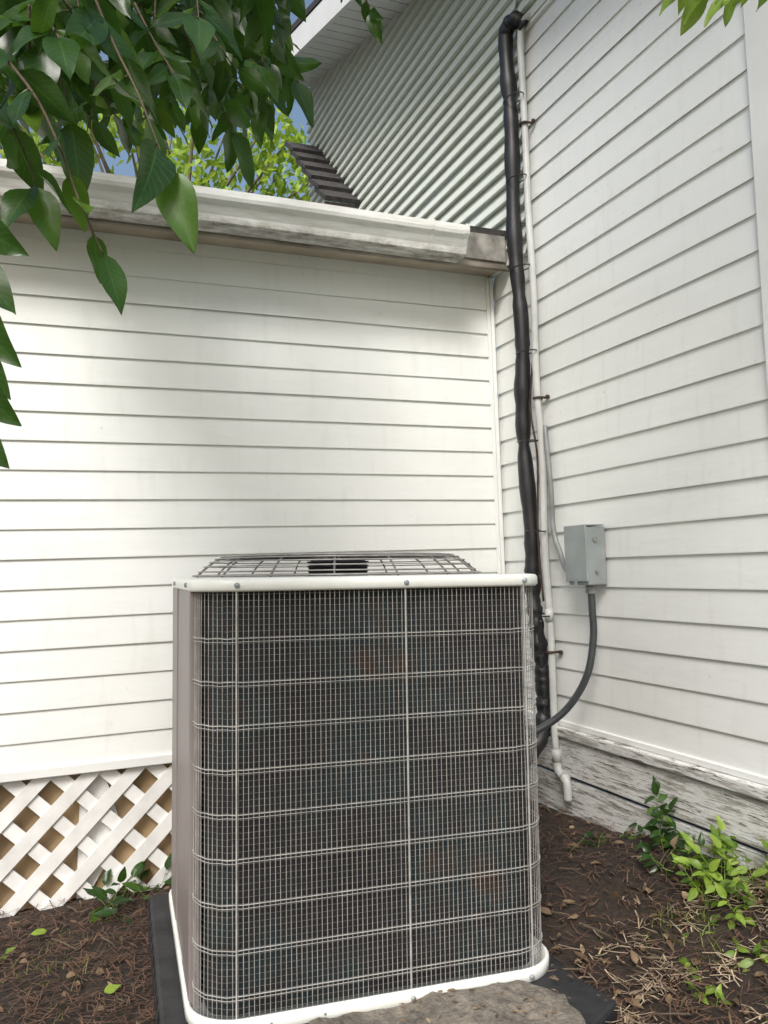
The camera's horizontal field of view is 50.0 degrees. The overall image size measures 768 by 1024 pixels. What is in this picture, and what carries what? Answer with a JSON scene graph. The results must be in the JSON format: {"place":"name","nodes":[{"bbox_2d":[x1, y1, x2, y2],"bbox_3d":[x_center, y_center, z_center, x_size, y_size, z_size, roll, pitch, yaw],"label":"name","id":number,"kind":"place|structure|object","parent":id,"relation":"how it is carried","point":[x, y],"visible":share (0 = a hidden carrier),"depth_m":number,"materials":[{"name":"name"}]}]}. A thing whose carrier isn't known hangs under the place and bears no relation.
{"place":"outdoors","nodes":[
{"label":"outdoors","id":0,"kind":"place"},
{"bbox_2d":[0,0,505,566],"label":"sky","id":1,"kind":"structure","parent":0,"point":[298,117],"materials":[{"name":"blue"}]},
{"bbox_2d":[289,0,321,33],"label":"roof","id":2,"kind":"structure","parent":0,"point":[313,5],"depth_m":4.97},
{"bbox_2d":[291,0,354,56],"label":"rake fascia","id":3,"kind":"structure","parent":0,"point":[323,16],"depth_m":4.82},
{"bbox_2d":[298,0,411,86],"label":"rake soffit panels","id":4,"kind":"object","parent":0,"point":[346,32],"visible":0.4,"depth_m":4.91,"materials":[{"name":"white plastic"}]},
{"bbox_2d":[0,763,767,1023],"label":"ground","id":5,"kind":"structure","parent":0,"point":[579,885],"depth_m":2.23,"materials":[{"name":"soil"}]},
{"bbox_2d":[0,947,15,958],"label":"fallen leaf","id":6,"kind":"object","parent":5,"relation":"on","point":[8,950],"visible":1,"depth_m":2.35,"materials":[{"name":"green plant"}]},
{"bbox_2d":[31,928,120,993],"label":"fallen green leaves","id":7,"kind":"object","parent":5,"relation":"on","point":[109,988],"visible":1,"depth_m":2.14,"materials":[{"name":"green plant"}]},
{"bbox_2d":[0,764,171,917],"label":"lattice skirting","id":8,"kind":"object","parent":5,"relation":"on","point":[98,832],"visible":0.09,"depth_m":2.80,"materials":[{"name":"paint"}]},
{"bbox_2d":[3,248,505,568],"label":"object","id":9,"kind":"object","parent":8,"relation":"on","point":[269,315],"visible":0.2,"depth_m":3.16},
{"bbox_2d":[0,753,171,782],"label":"back wall starter trim","id":10,"kind":"structure","parent":9,"relation":"attached to","point":[53,771],"depth_m":2.79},
{"bbox_2d":[0,222,496,771],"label":"back wall siding","id":11,"kind":"object","parent":9,"relation":"attached to","point":[122,502],"visible":0.67,"depth_m":3.02,"materials":[{"name":"white plastic"}]},
{"bbox_2d":[485,278,500,573],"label":"inside corner trim","id":12,"kind":"structure","parent":11,"relation":"attached to","point":[493,427],"depth_m":3.49,"materials":[{"name":"white wood"}]},
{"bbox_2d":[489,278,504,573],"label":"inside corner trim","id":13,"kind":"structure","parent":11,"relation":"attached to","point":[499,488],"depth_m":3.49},
{"bbox_2d":[488,1,764,506],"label":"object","id":14,"kind":"object","parent":9,"relation":"attached to","point":[620,253],"visible":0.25,"depth_m":2.76,"materials":[{"name":"white plastic"}]},
{"bbox_2d":[498,10,550,769],"bbox_3d":[0.378,-0.494,3.022,0.626,3.027,0.162,2,-5,-45],"label":"insulated refrigerant line","id":15,"kind":"object","parent":14,"relation":"attached to","point":[511,22],"visible":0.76,"depth_m":3.22,"materials":[{"name":"black plastic"}]},
{"bbox_2d":[517,13,571,801],"bbox_3d":[0.614,-0.456,3.147,0.059,3.029,0.129,0,-4,-22],"label":"pvc drain pipe","id":16,"kind":"object","parent":14,"relation":"attached to","point":[563,777],"visible":1,"depth_m":3.16,"materials":[{"name":"plastic"}]},
{"bbox_2d":[743,0,767,389],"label":"corner post side","id":17,"kind":"object","parent":14,"relation":"attached to","point":[756,33],"visible":1,"depth_m":2.20,"materials":[{"name":"white plastic"}]},
{"bbox_2d":[493,106,767,776],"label":"wall siding","id":18,"kind":"object","parent":9,"relation":"attached to","point":[681,655],"depth_m":2.58,"materials":[{"name":"white plastic"}]},
{"bbox_2d":[525,425,596,740],"bbox_3d":[0.428,0.258,2.876,0.592,1.204,0.317,0,-4,-22],"label":"electrical cable","id":19,"kind":"object","parent":18,"relation":"attached to","point":[565,709],"visible":0.72,"depth_m":2.83,"materials":[{"name":"grey plastic"}]},
{"bbox_2d":[564,524,606,593],"bbox_3d":[0.698,0.165,2.873,0.089,0.238,0.147,0,-4,-22],"label":"electrical disconnect box","id":20,"kind":"object","parent":18,"relation":"attached to","point":[585,555],"visible":1,"depth_m":2.82,"materials":[{"name":"grey metal"}]},
{"bbox_2d":[0,763,171,909],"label":"backing board","id":21,"kind":"object","parent":5,"relation":"on","point":[26,819],"depth_m":2.82,"materials":[{"name":"beige wood"}]},
{"bbox_2d":[82,853,171,922],"bbox_3d":[-0.826,1.257,2.733,0.328,0.161,0.338,0,-4,-22],"label":"ivy plant","id":22,"kind":"object","parent":5,"relation":"on","point":[99,893],"visible":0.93,"depth_m":2.71,"materials":[{"name":"green plant"}]},
{"bbox_2d":[0,97,355,201],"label":"background tree","id":23,"kind":"object","parent":5,"relation":"on","point":[279,158],"visible":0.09,"depth_m":11.90,"materials":[{"name":"green plant"}]},
{"bbox_2d":[0,0,383,468],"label":"leafy tree","id":24,"kind":"object","parent":5,"relation":"on","point":[192,57],"visible":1,"depth_m":1.21,"materials":[{"name":"green plant"}]},
{"bbox_2d":[148,893,575,1023],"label":"equipment pad","id":25,"kind":"object","parent":5,"relation":"on","point":[168,1003],"visible":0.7,"depth_m":2.13,"materials":[{"name":"grey concrete"}]},
{"bbox_2d":[169,552,548,1023],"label":"air conditioner unit","id":26,"kind":"object","parent":25,"relation":"on","point":[351,827],"visible":1,"depth_m":1.93,"materials":[{"name":"metal"}]},
{"bbox_2d":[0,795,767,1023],"bbox_3d":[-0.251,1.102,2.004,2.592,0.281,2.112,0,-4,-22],"label":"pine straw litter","id":27,"kind":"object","parent":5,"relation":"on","point":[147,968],"visible":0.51,"depth_m":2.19,"materials":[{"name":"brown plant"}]},
{"bbox_2d":[0,805,767,1023],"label":"dry leaf litter","id":28,"kind":"object","parent":5,"relation":"on","point":[634,955],"visible":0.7,"depth_m":2.12,"materials":[{"name":"brown plant"}]},
{"bbox_2d":[0,807,767,1023],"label":"fallen sticks","id":29,"kind":"object","parent":5,"relation":"on","point":[648,972],"visible":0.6,"depth_m":2.13,"materials":[{"name":"brown wood"}]},
{"bbox_2d":[309,980,585,1023],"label":"stone slab","id":30,"kind":"structure","parent":5,"relation":"on","point":[431,1005],"depth_m":1.84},
{"bbox_2d":[529,964,617,1023],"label":"plastic paver","id":31,"kind":"object","parent":5,"relation":"on","point":[588,1003],"visible":0.42,"depth_m":1.91,"materials":[{"name":"black plastic"}]},
{"bbox_2d":[569,822,658,850],"bbox_3d":[0.745,1.035,2.585,0.236,0.114,0.291,0,-4,-22],"label":"ivy plant","id":32,"kind":"object","parent":5,"relation":"on","point":[629,836],"visible":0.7,"depth_m":2.65,"materials":[{"name":"green plant"}]},
{"bbox_2d":[526,764,767,875],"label":"skirt board","id":33,"kind":"object","parent":5,"relation":"on","point":[587,802],"visible":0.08,"depth_m":2.83,"materials":[{"name":"white wood"}]},
{"bbox_2d":[525,716,767,801],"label":"water table board","id":34,"kind":"object","parent":33,"relation":"on","point":[759,791],"visible":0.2,"depth_m":2.51,"materials":[{"name":"white wood"}]},
{"bbox_2d":[527,711,767,785],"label":"wall starter trim","id":35,"kind":"structure","parent":34,"relation":"on","point":[746,775],"depth_m":2.53,"materials":[{"name":"white plastic"}]},
{"bbox_2d":[558,856,767,1023],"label":"bleached straw litter","id":36,"kind":"object","parent":5,"relation":"on","point":[671,962],"visible":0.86,"depth_m":1.97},
{"bbox_2d":[642,776,689,851],"bbox_3d":[0.841,0.909,2.490,0.167,0.222,0.135,0,-4,-22],"label":"ivy plant","id":37,"kind":"object","parent":5,"relation":"on","point":[668,836],"visible":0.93,"depth_m":2.46,"materials":[{"name":"green plant"}]},
{"bbox_2d":[639,831,730,876],"bbox_3d":[0.862,0.975,2.345,0.260,0.131,0.148,-4,-4,25],"label":"ivy plant","id":38,"kind":"object","parent":5,"relation":"on","point":[647,850],"visible":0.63,"depth_m":2.34,"materials":[{"name":"green plant"}]},
{"bbox_2d":[678,957,736,1005],"bbox_3d":[0.732,1.088,1.892,0.156,0.075,0.166,-5,-5,36],"label":"weed plant","id":39,"kind":"object","parent":5,"relation":"on","point":[710,989],"visible":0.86,"depth_m":1.86,"materials":[{"name":"green plant"}]},
{"bbox_2d":[659,0,766,35],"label":"young tree","id":40,"kind":"object","parent":5,"relation":"on","point":[693,12],"visible":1,"depth_m":1.51,"materials":[{"name":"green plant"}]},
{"bbox_2d":[670,815,767,909],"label":"weed plant","id":41,"kind":"object","parent":5,"relation":"on","point":[722,842],"visible":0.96,"depth_m":2.17,"materials":[{"name":"green plant"}]},
{"bbox_2d":[673,896,767,971],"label":"weed plant","id":42,"kind":"object","parent":5,"relation":"on","point":[745,963],"visible":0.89,"depth_m":1.93,"materials":[{"name":"green plant"}]},
{"bbox_2d":[711,837,767,926],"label":"weed plant","id":43,"kind":"object","parent":5,"relation":"on","point":[721,891],"visible":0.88,"depth_m":2.03,"materials":[{"name":"green plant"}]},
{"bbox_2d":[2,860,767,1023],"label":"grass","id":44,"kind":"structure","parent":0,"point":[700,910],"depth_m":2.14,"materials":[{"name":"green plant"}]},
{"bbox_2d":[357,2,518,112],"bbox_3d":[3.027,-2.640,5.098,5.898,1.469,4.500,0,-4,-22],"label":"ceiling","id":45,"kind":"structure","parent":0,"point":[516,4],"depth_m":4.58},
{"bbox_2d":[470,226,505,237],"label":"roof","id":46,"kind":"structure","parent":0,"point":[482,230],"depth_m":3.38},
{"bbox_2d":[0,207,509,271],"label":"fascia board","id":47,"kind":"object","parent":46,"relation":"attached to","point":[481,264],"visible":0.18,"depth_m":3.11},
{"bbox_2d":[0,158,469,262],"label":"rain gutter","id":48,"kind":"object","parent":47,"relation":"attached to","point":[224,211],"visible":0.74,"depth_m":2.97,"materials":[{"name":"metal"}]},
{"bbox_2d":[0,211,496,276],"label":"soffit","id":49,"kind":"structure","parent":47,"relation":"attached to","point":[134,231],"depth_m":3.15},
{"bbox_2d":[306,0,527,277],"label":"gable siding","id":50,"kind":"object","parent":49,"relation":"on","point":[463,181],"visible":0.52,"depth_m":4.16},
{"bbox_2d":[284,141,359,204],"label":"porch shingles","id":51,"kind":"object","parent":50,"relation":"attached to","point":[325,180],"visible":1,"depth_m":5.32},
{"bbox_2d":[322,201,356,208],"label":"porch fascia","id":52,"kind":"structure","parent":50,"relation":"attached to","point":[339,204],"depth_m":5.04,"materials":[{"name":"white metal"}]},
{"bbox_2d":[514,0,546,33],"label":"wall upper siding","id":53,"kind":"object","parent":50,"relation":"attached to","point":[532,7],"depth_m":3.26,"materials":[{"name":"white plastic"}]},
{"bbox_2d":[524,0,748,250],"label":"wall siding","id":54,"kind":"object","parent":50,"relation":"attached to","point":[642,68],"depth_m":2.79,"materials":[{"name":"white plastic"}]},
{"bbox_2d":[524,0,554,34],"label":"frieze trim","id":55,"kind":"structure","parent":54,"relation":"attached to","point":[539,13],"depth_m":3.20,"materials":[{"name":"white wood"}]},
{"bbox_2d":[464,232,505,262],"bbox_3d":[0.404,-1.087,3.373,0.210,0.110,0.008,0,-4,-22],"label":"fascia metal cover","id":56,"kind":"object","parent":47,"relation":"attached to","point":[486,247],"visible":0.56,"depth_m":3.38,"materials":[{"name":"beige metal"}]},
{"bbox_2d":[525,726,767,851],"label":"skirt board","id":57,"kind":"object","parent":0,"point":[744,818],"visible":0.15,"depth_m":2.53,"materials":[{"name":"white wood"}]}
]}

